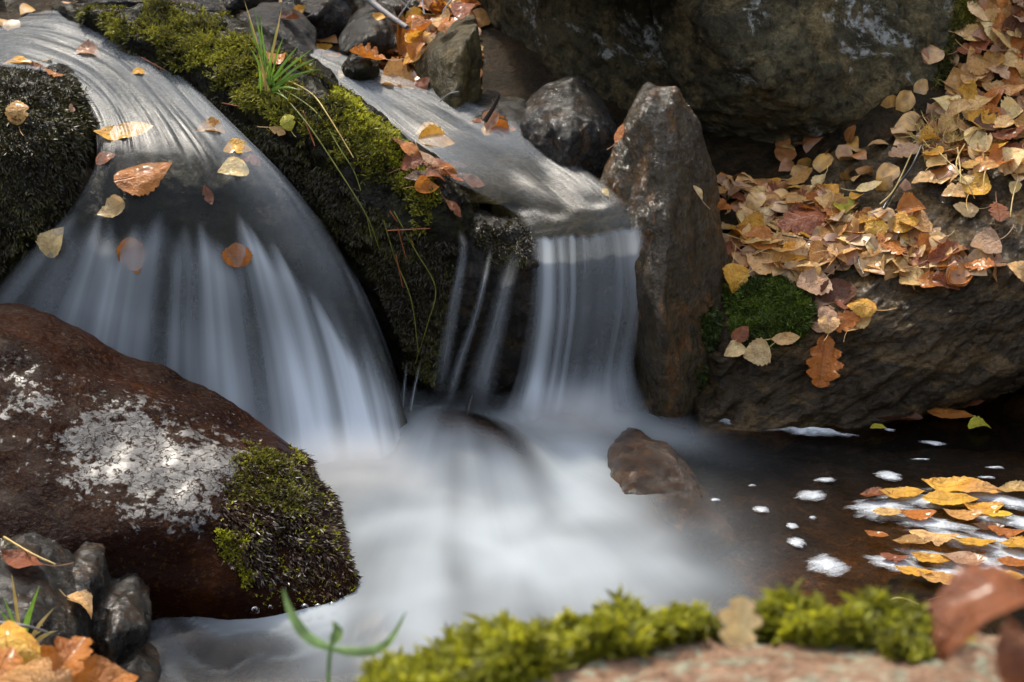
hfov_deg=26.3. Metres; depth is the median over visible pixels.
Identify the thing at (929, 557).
oval leaf
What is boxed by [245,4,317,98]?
grass tuft
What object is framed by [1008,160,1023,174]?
birch leaf
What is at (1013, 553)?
foam patch
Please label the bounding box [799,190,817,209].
poplar leaf
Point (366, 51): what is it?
oak leaf
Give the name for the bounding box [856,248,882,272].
poplar leaf
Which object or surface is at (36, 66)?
birch leaf
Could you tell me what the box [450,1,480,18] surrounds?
birch leaf
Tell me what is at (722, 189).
poplar leaf
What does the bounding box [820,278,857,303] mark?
poplar leaf
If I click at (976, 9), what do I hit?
poplar leaf
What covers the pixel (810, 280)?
poplar leaf
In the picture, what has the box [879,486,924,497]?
oval leaf
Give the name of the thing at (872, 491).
oval leaf
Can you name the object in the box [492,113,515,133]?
birch leaf
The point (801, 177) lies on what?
oval leaf
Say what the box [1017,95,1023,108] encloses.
poplar leaf
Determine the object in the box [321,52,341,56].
oval leaf
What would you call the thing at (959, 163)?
straw
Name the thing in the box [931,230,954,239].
birch leaf
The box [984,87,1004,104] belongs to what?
birch leaf
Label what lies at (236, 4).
speckled rock
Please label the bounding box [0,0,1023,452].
ground
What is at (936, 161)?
birch leaf
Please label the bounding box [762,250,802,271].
poplar leaf
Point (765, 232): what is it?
poplar leaf
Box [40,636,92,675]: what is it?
oak leaf
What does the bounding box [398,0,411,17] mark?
twig
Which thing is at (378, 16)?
birch leaf
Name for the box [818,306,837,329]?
birch leaf
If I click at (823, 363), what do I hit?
oak leaf
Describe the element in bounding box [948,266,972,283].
birch leaf
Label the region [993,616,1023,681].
oval leaf
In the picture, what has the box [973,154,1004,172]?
birch leaf
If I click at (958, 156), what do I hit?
straw
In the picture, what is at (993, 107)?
oak leaf
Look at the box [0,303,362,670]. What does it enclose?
red boulder
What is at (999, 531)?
oval leaf
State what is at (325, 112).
trailing grass
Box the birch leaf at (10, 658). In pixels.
[0,647,22,675]
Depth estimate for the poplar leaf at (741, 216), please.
3.27 m
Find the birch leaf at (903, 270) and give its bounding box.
[890,263,909,272]
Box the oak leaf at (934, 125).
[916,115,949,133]
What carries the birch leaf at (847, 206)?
on the poplar leaf at (837, 199)
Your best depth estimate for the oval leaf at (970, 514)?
2.89 m
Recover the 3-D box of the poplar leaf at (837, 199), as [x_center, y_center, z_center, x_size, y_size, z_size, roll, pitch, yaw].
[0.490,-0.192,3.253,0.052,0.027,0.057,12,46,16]
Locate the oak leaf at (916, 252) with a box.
[893,229,920,265]
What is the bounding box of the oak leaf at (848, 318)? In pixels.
[836,308,873,332]
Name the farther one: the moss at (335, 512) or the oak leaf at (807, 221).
the oak leaf at (807, 221)
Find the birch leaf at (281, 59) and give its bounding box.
[266,51,284,63]
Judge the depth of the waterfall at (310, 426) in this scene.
3.08 m
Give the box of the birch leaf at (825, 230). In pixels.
[819,210,857,235]
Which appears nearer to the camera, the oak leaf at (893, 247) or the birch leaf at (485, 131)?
the oak leaf at (893, 247)
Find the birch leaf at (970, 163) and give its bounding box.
[955,159,992,167]
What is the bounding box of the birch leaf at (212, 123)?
[195,116,224,132]
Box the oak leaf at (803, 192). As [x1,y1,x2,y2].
[798,189,806,195]
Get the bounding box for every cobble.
[0,532,90,646]
[71,541,151,663]
[117,642,161,681]
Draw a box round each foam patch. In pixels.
[755,507,766,511]
[790,538,802,545]
[791,427,836,432]
[800,491,821,498]
[812,557,842,572]
[857,500,903,516]
[872,557,914,566]
[880,472,898,478]
[898,495,966,505]
[899,516,973,528]
[909,550,967,566]
[936,532,996,547]
[936,569,955,573]
[950,491,1010,498]
[977,514,1003,521]
[977,532,1008,541]
[979,559,1023,574]
[992,496,1023,506]
[993,548,1023,559]
[1002,516,1023,526]
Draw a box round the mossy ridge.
[51,1,473,429]
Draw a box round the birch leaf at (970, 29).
[950,23,980,40]
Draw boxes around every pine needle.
[387,228,429,230]
[395,254,402,286]
[397,228,406,258]
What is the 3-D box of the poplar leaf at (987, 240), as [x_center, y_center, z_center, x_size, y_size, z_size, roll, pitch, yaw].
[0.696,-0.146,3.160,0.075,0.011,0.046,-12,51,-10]
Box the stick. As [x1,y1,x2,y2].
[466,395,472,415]
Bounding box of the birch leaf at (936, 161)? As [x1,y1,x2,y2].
[922,154,946,176]
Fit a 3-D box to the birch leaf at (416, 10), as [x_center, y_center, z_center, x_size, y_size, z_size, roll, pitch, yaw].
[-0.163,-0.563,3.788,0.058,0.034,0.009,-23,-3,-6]
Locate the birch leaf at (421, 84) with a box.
[413,75,428,91]
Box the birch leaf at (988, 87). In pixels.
[982,80,1018,92]
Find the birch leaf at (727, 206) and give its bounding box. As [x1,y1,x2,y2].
[720,204,733,209]
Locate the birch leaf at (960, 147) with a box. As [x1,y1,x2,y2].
[952,144,967,155]
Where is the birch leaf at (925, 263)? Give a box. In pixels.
[918,258,935,272]
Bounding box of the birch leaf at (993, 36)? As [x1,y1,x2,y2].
[980,22,1000,41]
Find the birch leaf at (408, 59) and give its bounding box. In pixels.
[403,42,428,64]
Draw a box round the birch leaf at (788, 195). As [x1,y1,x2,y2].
[782,192,802,202]
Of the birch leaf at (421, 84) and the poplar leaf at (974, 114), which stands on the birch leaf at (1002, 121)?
the poplar leaf at (974, 114)
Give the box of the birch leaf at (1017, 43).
[1011,37,1023,56]
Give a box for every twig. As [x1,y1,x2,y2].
[0,621,47,632]
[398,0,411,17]
[483,96,499,121]
[882,145,921,207]
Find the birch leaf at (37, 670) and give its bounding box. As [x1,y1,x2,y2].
[0,657,72,681]
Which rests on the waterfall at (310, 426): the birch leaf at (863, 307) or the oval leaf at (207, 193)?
the oval leaf at (207, 193)
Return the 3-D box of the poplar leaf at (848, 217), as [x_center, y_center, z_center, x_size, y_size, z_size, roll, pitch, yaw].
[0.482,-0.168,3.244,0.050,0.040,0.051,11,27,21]
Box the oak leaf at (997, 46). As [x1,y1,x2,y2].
[976,38,1014,50]
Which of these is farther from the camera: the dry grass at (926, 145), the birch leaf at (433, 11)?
the birch leaf at (433, 11)
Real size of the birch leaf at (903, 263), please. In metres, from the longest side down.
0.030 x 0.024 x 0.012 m
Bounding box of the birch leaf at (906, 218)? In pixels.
[892,212,919,232]
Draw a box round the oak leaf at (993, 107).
[982,103,1001,120]
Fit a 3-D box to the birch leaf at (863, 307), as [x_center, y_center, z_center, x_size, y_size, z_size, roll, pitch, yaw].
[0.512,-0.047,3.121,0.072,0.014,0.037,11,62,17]
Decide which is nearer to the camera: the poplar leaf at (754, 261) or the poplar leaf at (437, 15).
the poplar leaf at (754, 261)
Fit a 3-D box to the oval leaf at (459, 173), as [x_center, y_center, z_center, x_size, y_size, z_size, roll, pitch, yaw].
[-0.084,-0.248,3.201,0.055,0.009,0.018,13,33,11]
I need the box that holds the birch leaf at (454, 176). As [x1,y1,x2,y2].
[428,163,463,180]
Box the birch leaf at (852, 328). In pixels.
[844,325,859,338]
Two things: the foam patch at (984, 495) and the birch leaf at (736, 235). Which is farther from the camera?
the birch leaf at (736, 235)
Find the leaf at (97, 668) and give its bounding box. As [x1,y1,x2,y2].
[72,654,138,681]
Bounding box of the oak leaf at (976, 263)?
[964,257,993,270]
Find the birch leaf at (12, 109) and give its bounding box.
[4,100,28,135]
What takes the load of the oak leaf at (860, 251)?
on the bank slab
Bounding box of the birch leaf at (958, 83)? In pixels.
[945,67,968,97]
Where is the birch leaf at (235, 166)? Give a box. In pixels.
[217,156,248,175]
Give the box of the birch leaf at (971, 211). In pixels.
[953,202,989,217]
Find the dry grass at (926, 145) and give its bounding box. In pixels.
[894,105,965,162]
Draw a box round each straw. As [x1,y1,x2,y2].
[770,233,844,270]
[938,151,974,198]
[955,143,965,178]
[957,147,960,182]
[983,170,986,192]
[1010,179,1018,216]
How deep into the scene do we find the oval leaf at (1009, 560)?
2.78 m
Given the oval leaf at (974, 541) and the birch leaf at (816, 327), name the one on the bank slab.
the birch leaf at (816, 327)
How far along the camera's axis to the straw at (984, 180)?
3.24 m
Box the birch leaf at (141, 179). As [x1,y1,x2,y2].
[114,162,171,196]
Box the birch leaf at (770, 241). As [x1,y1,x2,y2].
[743,232,783,245]
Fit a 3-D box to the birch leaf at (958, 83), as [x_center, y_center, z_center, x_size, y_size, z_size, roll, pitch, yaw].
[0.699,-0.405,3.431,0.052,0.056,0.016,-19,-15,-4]
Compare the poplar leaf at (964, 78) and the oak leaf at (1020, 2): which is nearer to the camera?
the poplar leaf at (964, 78)
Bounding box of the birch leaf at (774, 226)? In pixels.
[767,216,789,231]
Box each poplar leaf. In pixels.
[221,243,252,267]
[280,9,309,18]
[381,57,415,87]
[385,47,420,57]
[396,2,423,54]
[397,12,407,23]
[404,29,425,42]
[408,16,432,33]
[424,13,451,29]
[429,2,450,11]
[719,186,726,192]
[721,209,740,228]
[723,235,730,259]
[726,181,752,199]
[729,211,764,239]
[735,172,756,183]
[736,208,742,222]
[736,209,763,222]
[737,242,758,254]
[738,250,781,283]
[742,185,767,201]
[742,224,790,249]
[743,334,782,365]
[749,230,805,251]
[753,209,775,232]
[762,238,780,263]
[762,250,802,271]
[776,193,805,212]
[790,241,813,268]
[796,261,842,294]
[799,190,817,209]
[800,232,810,238]
[807,184,838,193]
[809,239,842,270]
[813,189,834,208]
[814,296,834,310]
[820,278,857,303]
[823,208,832,226]
[824,213,854,231]
[825,193,854,221]
[837,224,852,242]
[851,311,871,328]
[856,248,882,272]
[876,232,900,249]
[899,208,930,231]
[916,125,939,142]
[917,232,949,257]
[919,255,935,267]
[930,93,960,111]
[935,252,959,266]
[940,157,955,166]
[942,113,974,142]
[947,79,977,100]
[955,39,993,75]
[960,63,986,83]
[961,172,990,209]
[966,133,992,151]
[967,0,997,20]
[968,108,996,131]
[970,225,1013,253]
[971,71,994,87]
[974,8,996,25]
[986,139,1008,151]
[988,143,1014,164]
[990,253,1006,266]
[992,27,1014,47]
[1001,95,1022,118]
[1014,56,1023,79]
[1014,113,1023,128]
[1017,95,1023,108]
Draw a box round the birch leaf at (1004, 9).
[987,0,1011,17]
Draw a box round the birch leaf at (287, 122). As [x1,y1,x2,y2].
[280,114,295,136]
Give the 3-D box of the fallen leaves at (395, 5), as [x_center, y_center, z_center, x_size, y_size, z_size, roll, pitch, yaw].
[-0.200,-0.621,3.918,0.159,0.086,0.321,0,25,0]
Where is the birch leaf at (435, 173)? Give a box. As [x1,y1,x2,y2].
[408,165,444,180]
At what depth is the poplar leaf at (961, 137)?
3.35 m
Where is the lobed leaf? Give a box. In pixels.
[717,596,762,647]
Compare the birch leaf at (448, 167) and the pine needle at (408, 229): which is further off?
the birch leaf at (448, 167)
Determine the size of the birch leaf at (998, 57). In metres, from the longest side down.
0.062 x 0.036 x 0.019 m
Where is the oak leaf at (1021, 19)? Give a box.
[1013,15,1023,21]
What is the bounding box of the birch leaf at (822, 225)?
[809,223,827,235]
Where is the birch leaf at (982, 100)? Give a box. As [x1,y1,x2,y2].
[975,91,999,106]
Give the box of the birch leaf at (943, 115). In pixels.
[921,112,963,132]
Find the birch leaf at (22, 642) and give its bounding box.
[0,620,40,664]
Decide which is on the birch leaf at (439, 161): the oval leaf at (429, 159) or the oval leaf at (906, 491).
the oval leaf at (429, 159)
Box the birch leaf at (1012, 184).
[1009,175,1021,193]
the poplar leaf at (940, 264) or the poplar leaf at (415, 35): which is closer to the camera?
the poplar leaf at (940, 264)
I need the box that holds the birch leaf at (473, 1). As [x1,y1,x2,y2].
[469,0,479,7]
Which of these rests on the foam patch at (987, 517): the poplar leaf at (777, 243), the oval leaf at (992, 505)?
the oval leaf at (992, 505)
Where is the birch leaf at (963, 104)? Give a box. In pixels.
[947,97,986,116]
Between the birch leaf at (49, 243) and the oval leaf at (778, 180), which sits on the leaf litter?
the oval leaf at (778, 180)
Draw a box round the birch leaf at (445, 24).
[437,17,455,32]
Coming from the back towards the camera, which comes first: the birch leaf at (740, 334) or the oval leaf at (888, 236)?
the oval leaf at (888, 236)
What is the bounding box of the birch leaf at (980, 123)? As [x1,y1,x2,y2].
[968,112,1001,144]
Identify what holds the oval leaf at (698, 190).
attached to the pointed rock at (671, 275)
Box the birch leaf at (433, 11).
[418,0,441,14]
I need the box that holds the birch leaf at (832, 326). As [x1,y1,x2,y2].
[818,315,839,340]
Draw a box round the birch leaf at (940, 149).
[922,146,958,154]
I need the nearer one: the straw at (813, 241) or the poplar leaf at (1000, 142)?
the straw at (813, 241)
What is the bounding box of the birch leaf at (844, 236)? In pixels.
[838,232,851,244]
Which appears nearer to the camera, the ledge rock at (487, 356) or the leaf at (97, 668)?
the leaf at (97, 668)
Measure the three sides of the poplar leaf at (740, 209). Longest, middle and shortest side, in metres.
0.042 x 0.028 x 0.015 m
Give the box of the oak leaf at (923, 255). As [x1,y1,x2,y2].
[907,246,925,259]
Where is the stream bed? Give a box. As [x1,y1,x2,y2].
[159,449,1023,681]
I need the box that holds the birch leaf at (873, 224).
[864,217,888,238]
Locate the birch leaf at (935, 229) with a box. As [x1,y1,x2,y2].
[932,227,940,231]
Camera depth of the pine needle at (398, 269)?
3.13 m
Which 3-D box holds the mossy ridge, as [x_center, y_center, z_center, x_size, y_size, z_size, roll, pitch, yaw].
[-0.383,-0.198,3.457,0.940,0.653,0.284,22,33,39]
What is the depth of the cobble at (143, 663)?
2.54 m
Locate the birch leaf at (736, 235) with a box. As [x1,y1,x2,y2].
[730,230,744,247]
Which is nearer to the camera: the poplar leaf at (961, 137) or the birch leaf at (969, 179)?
the birch leaf at (969, 179)
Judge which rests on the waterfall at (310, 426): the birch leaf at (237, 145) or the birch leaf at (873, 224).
the birch leaf at (237, 145)
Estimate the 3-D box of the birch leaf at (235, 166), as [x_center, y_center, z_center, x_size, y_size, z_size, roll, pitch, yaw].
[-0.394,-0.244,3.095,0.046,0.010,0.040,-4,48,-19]
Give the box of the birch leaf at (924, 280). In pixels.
[917,271,938,287]
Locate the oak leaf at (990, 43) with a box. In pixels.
[975,32,991,45]
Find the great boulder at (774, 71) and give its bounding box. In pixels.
[471,0,967,146]
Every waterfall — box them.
[67,236,398,464]
[524,231,640,421]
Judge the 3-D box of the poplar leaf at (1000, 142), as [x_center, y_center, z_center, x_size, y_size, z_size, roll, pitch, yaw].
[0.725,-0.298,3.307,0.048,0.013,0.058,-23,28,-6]
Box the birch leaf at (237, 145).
[223,137,251,152]
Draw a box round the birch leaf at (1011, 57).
[1001,47,1020,66]
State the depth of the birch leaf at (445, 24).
3.44 m
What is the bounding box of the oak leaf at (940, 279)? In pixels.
[931,271,959,289]
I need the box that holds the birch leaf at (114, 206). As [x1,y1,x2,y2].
[97,194,124,217]
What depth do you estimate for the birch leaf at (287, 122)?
3.12 m
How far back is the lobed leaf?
1.27 m
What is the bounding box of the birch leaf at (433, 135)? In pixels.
[418,123,454,147]
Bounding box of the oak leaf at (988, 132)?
[985,124,996,141]
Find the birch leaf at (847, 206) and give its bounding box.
[833,196,854,223]
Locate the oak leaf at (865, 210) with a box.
[854,207,871,217]
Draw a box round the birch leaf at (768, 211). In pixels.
[746,207,774,225]
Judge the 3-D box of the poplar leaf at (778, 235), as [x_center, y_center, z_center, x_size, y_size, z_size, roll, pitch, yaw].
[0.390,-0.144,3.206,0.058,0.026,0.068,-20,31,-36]
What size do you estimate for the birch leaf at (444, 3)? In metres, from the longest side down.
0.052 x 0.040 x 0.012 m
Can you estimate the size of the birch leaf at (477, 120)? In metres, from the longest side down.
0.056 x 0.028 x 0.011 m
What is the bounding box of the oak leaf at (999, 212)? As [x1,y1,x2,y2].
[988,197,1010,220]
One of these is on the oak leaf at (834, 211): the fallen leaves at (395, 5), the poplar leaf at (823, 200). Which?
the poplar leaf at (823, 200)
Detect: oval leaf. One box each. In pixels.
[3,56,52,64]
[33,62,63,76]
[94,121,153,140]
[202,185,213,204]
[239,153,261,165]
[257,126,285,135]
[316,43,331,51]
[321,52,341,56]
[390,135,417,153]
[405,169,439,179]
[415,140,437,164]
[440,192,460,216]
[449,160,467,167]
[456,170,471,177]
[602,188,609,201]
[608,124,624,148]
[693,185,709,208]
[756,332,799,344]
[769,178,791,182]
[777,168,812,184]
[841,181,881,191]
[857,215,874,222]
[861,487,890,496]
[863,240,873,255]
[865,530,888,536]
[872,507,904,514]
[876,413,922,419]
[877,233,892,244]
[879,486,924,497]
[880,553,908,562]
[893,534,926,543]
[894,565,931,575]
[900,509,936,519]
[909,529,959,545]
[911,552,950,562]
[916,570,949,584]
[922,476,979,491]
[922,490,978,504]
[927,407,973,418]
[942,551,986,564]
[943,508,983,520]
[953,536,997,545]
[962,480,1001,493]
[963,400,984,407]
[964,501,1004,514]
[971,521,1004,529]
[984,510,1012,516]
[987,525,1023,537]
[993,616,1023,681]
[996,480,1023,491]
[997,556,1023,565]
[1000,535,1023,546]
[1009,570,1023,577]
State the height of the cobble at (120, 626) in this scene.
0.146 m
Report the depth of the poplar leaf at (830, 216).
3.25 m
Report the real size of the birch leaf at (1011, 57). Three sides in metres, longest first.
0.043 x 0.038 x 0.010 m
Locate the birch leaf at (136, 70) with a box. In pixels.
[131,67,147,73]
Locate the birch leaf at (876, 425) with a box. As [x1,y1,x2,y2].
[870,423,885,428]
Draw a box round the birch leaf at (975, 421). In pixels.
[968,415,991,428]
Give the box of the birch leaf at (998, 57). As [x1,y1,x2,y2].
[983,47,1006,67]
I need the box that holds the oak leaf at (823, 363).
[806,309,843,387]
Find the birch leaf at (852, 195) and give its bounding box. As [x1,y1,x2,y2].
[840,192,863,198]
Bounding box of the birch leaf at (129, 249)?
[117,237,146,273]
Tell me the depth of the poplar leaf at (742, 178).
3.35 m
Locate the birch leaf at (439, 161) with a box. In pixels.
[424,158,445,166]
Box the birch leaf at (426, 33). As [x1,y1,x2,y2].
[409,20,430,35]
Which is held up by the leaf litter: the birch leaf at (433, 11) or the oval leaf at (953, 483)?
the birch leaf at (433, 11)
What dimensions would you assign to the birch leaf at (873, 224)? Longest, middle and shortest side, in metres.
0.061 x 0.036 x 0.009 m
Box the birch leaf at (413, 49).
[402,42,424,68]
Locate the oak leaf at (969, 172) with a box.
[963,170,982,182]
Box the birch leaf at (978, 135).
[954,124,985,144]
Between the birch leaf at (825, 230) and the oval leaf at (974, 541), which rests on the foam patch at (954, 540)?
the oval leaf at (974, 541)
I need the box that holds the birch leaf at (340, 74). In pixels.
[337,64,344,77]
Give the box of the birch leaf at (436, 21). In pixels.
[431,8,449,26]
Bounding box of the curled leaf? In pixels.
[925,562,1023,663]
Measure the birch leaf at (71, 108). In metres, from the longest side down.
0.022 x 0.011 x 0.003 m
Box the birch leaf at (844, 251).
[839,246,863,254]
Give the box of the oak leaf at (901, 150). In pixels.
[888,131,937,157]
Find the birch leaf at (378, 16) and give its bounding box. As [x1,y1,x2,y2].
[372,12,393,19]
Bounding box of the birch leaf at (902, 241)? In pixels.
[900,237,910,246]
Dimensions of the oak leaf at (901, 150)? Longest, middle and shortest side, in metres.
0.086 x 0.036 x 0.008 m
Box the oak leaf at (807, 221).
[777,207,857,237]
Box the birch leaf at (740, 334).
[725,326,748,349]
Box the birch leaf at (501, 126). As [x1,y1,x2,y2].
[492,113,508,139]
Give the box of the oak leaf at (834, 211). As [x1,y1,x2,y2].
[814,201,839,216]
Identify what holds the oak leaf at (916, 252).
on the leaf litter
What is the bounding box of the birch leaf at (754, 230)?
[734,224,759,237]
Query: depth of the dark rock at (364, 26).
3.61 m
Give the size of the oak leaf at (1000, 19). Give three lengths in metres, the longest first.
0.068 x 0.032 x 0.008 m
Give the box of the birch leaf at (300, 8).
[293,4,304,12]
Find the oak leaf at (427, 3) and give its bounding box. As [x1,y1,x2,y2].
[418,0,435,14]
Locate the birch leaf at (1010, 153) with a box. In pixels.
[997,147,1023,175]
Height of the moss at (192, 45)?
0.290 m
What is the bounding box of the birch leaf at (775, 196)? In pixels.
[760,194,780,212]
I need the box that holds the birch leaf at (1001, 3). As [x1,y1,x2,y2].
[997,0,1012,7]
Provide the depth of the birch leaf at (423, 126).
3.31 m
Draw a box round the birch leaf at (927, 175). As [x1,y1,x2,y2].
[911,170,950,182]
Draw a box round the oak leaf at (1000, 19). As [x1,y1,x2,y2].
[990,12,1008,33]
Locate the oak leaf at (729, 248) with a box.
[726,241,741,260]
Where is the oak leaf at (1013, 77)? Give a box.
[1002,68,1022,95]
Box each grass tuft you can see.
[0,573,55,641]
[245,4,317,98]
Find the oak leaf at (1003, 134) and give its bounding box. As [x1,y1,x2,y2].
[993,126,1023,139]
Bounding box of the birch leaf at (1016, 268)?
[1007,261,1023,281]
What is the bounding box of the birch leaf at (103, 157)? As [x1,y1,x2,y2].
[96,151,115,164]
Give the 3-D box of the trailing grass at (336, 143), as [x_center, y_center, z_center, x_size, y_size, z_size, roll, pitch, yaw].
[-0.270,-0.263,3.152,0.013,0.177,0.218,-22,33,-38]
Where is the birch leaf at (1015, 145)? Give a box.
[1001,142,1023,148]
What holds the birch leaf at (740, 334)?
on the bank slab
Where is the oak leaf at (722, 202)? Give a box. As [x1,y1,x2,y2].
[717,198,726,209]
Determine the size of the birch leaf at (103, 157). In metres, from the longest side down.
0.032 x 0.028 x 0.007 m
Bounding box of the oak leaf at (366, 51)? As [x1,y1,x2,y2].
[349,42,407,60]
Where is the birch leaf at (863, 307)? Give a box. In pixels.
[847,298,895,317]
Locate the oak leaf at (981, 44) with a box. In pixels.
[951,39,988,54]
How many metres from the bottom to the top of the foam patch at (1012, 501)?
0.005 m
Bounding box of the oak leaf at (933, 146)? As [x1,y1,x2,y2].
[924,144,949,150]
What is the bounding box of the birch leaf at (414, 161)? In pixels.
[388,154,423,173]
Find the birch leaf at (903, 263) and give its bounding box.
[893,256,908,268]
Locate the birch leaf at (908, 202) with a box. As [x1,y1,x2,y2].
[878,192,925,212]
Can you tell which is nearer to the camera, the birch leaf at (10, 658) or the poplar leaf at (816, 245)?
the birch leaf at (10, 658)
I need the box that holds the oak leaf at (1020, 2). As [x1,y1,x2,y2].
[1013,0,1023,8]
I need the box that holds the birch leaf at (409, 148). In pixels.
[396,136,419,156]
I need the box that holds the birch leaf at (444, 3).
[437,0,450,7]
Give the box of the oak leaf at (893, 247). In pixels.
[887,242,917,256]
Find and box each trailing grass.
[3,536,55,564]
[274,86,379,248]
[278,87,371,236]
[288,81,353,157]
[383,220,418,351]
[393,211,435,363]
[879,152,911,204]
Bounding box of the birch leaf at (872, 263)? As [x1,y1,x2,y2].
[866,260,881,269]
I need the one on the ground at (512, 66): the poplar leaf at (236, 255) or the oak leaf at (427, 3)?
the oak leaf at (427, 3)
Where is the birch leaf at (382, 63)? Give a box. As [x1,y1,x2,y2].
[378,62,386,72]
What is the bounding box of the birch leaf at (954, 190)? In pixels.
[941,182,979,196]
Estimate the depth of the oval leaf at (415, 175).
3.08 m
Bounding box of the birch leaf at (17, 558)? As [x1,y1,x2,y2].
[2,549,73,567]
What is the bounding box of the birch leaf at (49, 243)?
[35,227,63,257]
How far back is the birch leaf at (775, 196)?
3.29 m
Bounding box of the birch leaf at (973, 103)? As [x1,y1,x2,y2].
[962,99,985,121]
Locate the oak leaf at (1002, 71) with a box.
[985,62,1009,78]
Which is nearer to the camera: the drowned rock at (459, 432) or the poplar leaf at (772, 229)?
the drowned rock at (459, 432)
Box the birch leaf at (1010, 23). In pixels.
[989,13,1023,37]
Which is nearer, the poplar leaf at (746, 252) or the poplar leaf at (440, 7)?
the poplar leaf at (746, 252)
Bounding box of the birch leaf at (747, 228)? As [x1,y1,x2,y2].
[723,223,768,243]
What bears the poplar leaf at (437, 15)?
on the leaf litter
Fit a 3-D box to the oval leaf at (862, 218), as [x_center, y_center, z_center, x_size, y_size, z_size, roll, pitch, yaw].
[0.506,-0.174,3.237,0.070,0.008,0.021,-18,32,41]
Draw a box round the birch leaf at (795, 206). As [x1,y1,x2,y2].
[764,201,805,218]
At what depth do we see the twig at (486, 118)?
3.22 m
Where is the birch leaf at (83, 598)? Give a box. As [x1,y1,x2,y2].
[59,589,92,618]
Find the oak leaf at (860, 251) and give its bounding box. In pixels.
[853,245,875,258]
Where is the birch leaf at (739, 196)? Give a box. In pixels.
[730,192,745,200]
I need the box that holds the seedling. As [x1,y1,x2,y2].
[282,588,405,681]
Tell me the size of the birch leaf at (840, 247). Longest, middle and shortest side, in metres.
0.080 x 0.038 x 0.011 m
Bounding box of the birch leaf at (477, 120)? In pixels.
[469,118,483,123]
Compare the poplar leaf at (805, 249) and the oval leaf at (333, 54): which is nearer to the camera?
the poplar leaf at (805, 249)
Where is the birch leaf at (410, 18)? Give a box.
[405,14,424,23]
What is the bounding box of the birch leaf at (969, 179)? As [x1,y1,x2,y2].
[951,175,974,183]
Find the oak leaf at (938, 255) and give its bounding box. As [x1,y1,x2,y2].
[904,239,969,268]
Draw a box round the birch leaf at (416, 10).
[405,6,434,18]
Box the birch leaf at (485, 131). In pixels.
[481,125,493,134]
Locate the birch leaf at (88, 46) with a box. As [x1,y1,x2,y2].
[75,39,101,58]
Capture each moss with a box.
[0,63,102,275]
[73,0,432,242]
[104,39,463,388]
[212,527,255,587]
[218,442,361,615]
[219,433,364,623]
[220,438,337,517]
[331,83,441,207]
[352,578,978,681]
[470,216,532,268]
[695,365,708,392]
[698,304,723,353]
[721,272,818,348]
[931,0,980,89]
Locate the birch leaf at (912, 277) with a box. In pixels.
[899,265,923,284]
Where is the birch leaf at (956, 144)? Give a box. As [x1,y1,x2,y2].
[945,140,968,156]
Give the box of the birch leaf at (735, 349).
[724,340,746,356]
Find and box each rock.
[0,58,94,286]
[78,0,230,12]
[222,0,278,10]
[239,2,321,61]
[282,0,351,38]
[338,2,397,55]
[341,46,379,82]
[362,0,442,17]
[414,15,482,111]
[423,410,529,473]
[424,173,648,447]
[450,90,526,131]
[520,76,616,181]
[529,622,998,681]
[599,82,730,468]
[607,427,739,565]
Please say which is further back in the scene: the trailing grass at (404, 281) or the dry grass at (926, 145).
the dry grass at (926, 145)
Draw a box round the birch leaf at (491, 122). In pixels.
[482,100,498,129]
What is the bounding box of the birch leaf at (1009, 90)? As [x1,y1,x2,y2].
[1002,84,1023,96]
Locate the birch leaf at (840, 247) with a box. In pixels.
[812,243,846,262]
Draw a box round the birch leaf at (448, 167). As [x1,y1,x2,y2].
[436,161,456,175]
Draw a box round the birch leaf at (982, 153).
[960,144,983,170]
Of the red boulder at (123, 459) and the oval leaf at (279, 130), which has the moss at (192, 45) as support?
the oval leaf at (279, 130)
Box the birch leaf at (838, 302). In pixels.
[834,292,853,313]
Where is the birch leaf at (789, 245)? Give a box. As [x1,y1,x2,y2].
[781,241,808,261]
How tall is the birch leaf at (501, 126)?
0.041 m
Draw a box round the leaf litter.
[0,0,1023,289]
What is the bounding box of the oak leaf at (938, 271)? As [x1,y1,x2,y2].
[933,269,959,275]
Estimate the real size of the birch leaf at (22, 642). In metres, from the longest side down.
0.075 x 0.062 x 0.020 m
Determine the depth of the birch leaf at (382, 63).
3.65 m
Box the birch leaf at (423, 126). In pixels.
[415,122,442,134]
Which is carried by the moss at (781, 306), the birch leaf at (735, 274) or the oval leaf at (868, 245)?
the birch leaf at (735, 274)
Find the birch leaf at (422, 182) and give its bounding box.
[406,175,439,192]
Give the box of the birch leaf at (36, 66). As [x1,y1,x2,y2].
[26,61,43,69]
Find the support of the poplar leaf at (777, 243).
on the leaf litter
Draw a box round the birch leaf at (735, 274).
[722,245,749,293]
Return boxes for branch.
[365,0,408,29]
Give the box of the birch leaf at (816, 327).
[811,321,823,332]
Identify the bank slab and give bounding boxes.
[692,96,1023,466]
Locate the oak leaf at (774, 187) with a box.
[757,180,779,191]
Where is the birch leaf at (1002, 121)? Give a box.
[993,115,1013,127]
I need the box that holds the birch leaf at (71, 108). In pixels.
[69,104,74,114]
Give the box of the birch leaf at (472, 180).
[455,173,484,187]
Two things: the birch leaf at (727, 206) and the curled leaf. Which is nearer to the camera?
the curled leaf
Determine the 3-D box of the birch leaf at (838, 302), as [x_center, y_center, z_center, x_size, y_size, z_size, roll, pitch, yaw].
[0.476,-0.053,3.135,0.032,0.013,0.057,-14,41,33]
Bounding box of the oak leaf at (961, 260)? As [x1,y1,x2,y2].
[948,255,971,270]
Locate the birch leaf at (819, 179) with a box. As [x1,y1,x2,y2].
[810,165,827,189]
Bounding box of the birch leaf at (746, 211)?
[738,202,751,216]

